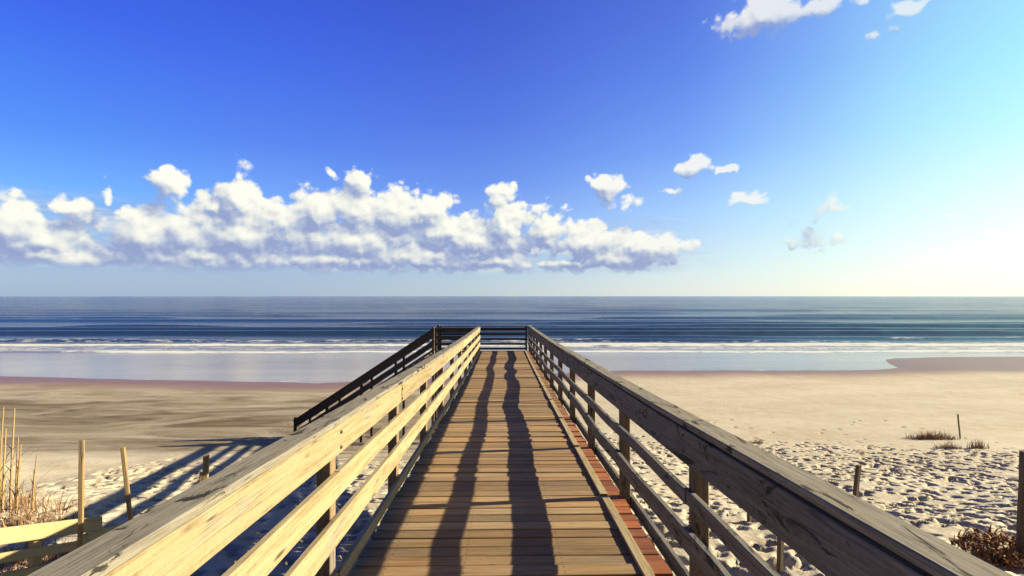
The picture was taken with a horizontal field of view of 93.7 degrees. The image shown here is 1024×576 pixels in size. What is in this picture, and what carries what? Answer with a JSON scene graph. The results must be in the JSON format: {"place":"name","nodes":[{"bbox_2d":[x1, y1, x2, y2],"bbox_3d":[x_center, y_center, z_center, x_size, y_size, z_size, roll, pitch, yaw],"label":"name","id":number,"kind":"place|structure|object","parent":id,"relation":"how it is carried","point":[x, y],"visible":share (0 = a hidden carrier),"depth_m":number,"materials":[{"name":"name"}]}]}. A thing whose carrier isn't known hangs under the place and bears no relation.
{"place":"outdoors","nodes":[
{"label":"outdoors","id":0,"kind":"place"},
{"bbox_2d":[0,357,1023,575],"bbox_3d":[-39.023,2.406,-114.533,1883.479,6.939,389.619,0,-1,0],"label":"sand","id":1,"kind":"structure","parent":0,"point":[835,427],"depth_m":22.29,"materials":[{"name":"beige sand"}]},
{"bbox_2d":[0,537,73,571],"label":"grass clump","id":2,"kind":"object","parent":1,"relation":"on","point":[53,557],"visible":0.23,"depth_m":6.02,"materials":[{"name":"brown plant"}]},
{"bbox_2d":[0,407,91,526],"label":"reed clump","id":3,"kind":"object","parent":1,"relation":"on","point":[18,501],"visible":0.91,"depth_m":7.99,"materials":[{"name":"brown plant"}]},
{"bbox_2d":[0,516,101,575],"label":"rail fence","id":4,"kind":"object","parent":1,"relation":"on","point":[33,535],"visible":0.77,"depth_m":3.25,"materials":[{"name":"brown wood"}]},
{"bbox_2d":[0,508,113,536],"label":"grass clump","id":5,"kind":"object","parent":1,"relation":"on","point":[21,521],"visible":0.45,"depth_m":7.40,"materials":[{"name":"brown plant"}]},
{"bbox_2d":[77,439,84,547],"bbox_3d":[-2.677,1.986,2.967,0.031,2.083,0.023,0,-1,-20],"label":"stake","id":6,"kind":"object","parent":1,"relation":"on","point":[81,467],"visible":0.76,"depth_m":2.97,"materials":[{"name":"brown wood"}]},
{"bbox_2d":[83,522,125,540],"bbox_3d":[-3.522,2.678,4.172,0.103,1.444,0.776,0,-1,-15],"label":"rail fence","id":7,"kind":"object","parent":1,"relation":"on","point":[93,535],"visible":0.27,"depth_m":3.94,"materials":[{"name":"brown wood"}]},
{"bbox_2d":[120,447,132,520],"bbox_3d":[-3.917,2.593,4.957,0.276,1.887,0.043,0,-1,0],"label":"stake","id":8,"kind":"object","parent":1,"relation":"on","point":[126,483],"visible":0.67,"depth_m":4.96,"materials":[{"name":"brown wood"}]},
{"bbox_2d":[202,455,208,480],"bbox_3d":[-4.447,3.169,6.949,0.097,1.486,0.068,0,-1,-20],"label":"stake","id":9,"kind":"object","parent":1,"relation":"on","point":[205,473],"visible":0.24,"depth_m":6.93,"materials":[{"name":"brown wood"}]},
{"bbox_2d":[27,325,1012,575],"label":"boardwalk","id":10,"kind":"structure","parent":1,"relation":"on","point":[509,476],"depth_m":3.51,"materials":[{"name":"brown wood"}]},
{"bbox_2d":[747,513,751,522],"bbox_3d":[3.927,3.746,7.939,0.082,0.827,0.062,0,-1,-20],"label":"stake","id":11,"kind":"object","parent":1,"relation":"on","point":[749,518],"visible":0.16,"depth_m":7.92,"materials":[{"name":"brown wood"}]},
{"bbox_2d":[749,439,763,443],"bbox_3d":[10.408,6.543,20.402,0.968,0.290,0.433,0,-1,0],"label":"grass clump","id":12,"kind":"object","parent":1,"relation":"on","point":[756,442],"visible":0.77,"depth_m":20.38,"materials":[{"name":"brown plant"}]},
{"bbox_2d":[776,537,783,571],"bbox_3d":[3.325,3.299,5.946,0.098,1.000,0.066,0,-1,-20],"label":"stake","id":13,"kind":"object","parent":1,"relation":"on","point":[780,557],"visible":0.44,"depth_m":5.92,"materials":[{"name":"brown wood"}]},
{"bbox_2d":[853,464,861,496],"bbox_3d":[6.383,3.958,8.935,0.260,1.317,0.090,0,-1,0],"label":"stake","id":14,"kind":"object","parent":1,"relation":"on","point":[857,476],"visible":0.45,"depth_m":8.91,"materials":[{"name":"brown wood"}]},
{"bbox_2d":[906,429,959,439],"bbox_3d":[19.313,6.742,22.074,2.402,0.525,1.078,0,-1,0],"label":"grass clump","id":15,"kind":"object","parent":1,"relation":"on","point":[929,436],"visible":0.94,"depth_m":21.99,"materials":[{"name":"brown plant"}]},
{"bbox_2d":[932,441,961,448],"bbox_3d":[17.515,6.349,19.331,1.175,0.450,0.722,0,-1,0],"label":"grass clump","id":16,"kind":"object","parent":1,"relation":"on","point":[945,446],"visible":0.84,"depth_m":19.25,"materials":[{"name":"brown plant"}]},
{"bbox_2d":[957,414,960,438],"bbox_3d":[20.593,6.520,22.096,0.183,1.424,0.064,0,-1,0],"label":"stake","id":17,"kind":"object","parent":1,"relation":"on","point":[959,426],"visible":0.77,"depth_m":22.08,"materials":[{"name":"brown wood"}]},
{"bbox_2d":[966,439,989,448],"bbox_3d":[18.716,6.271,19.325,0.930,0.538,0.426,0,-1,0],"label":"grass clump","id":18,"kind":"object","parent":1,"relation":"on","point":[977,446],"visible":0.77,"depth_m":19.26,"materials":[{"name":"brown plant"}]},
{"bbox_2d":[948,525,1023,571],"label":"bush","id":19,"kind":"object","parent":1,"relation":"on","point":[993,541],"visible":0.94,"depth_m":6.14,"materials":[{"name":"brown plant"}]},
{"bbox_2d":[1016,450,1023,561],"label":"wooden post","id":20,"kind":"object","parent":1,"relation":"on","point":[1020,524],"visible":0.75,"depth_m":6.05,"materials":[{"name":"brown wood"}]},
{"bbox_2d":[0,296,1023,382],"bbox_3d":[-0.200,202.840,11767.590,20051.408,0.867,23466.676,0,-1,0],"label":"sea","id":21,"kind":"structure","parent":0,"point":[314,339],"depth_m":87.56,"materials":[{"name":"liquid"}]},
{"bbox_2d":[0,0,1023,295],"label":"sky","id":22,"kind":"structure","parent":0,"point":[148,147],"materials":[{"name":"blue"}]}
]}

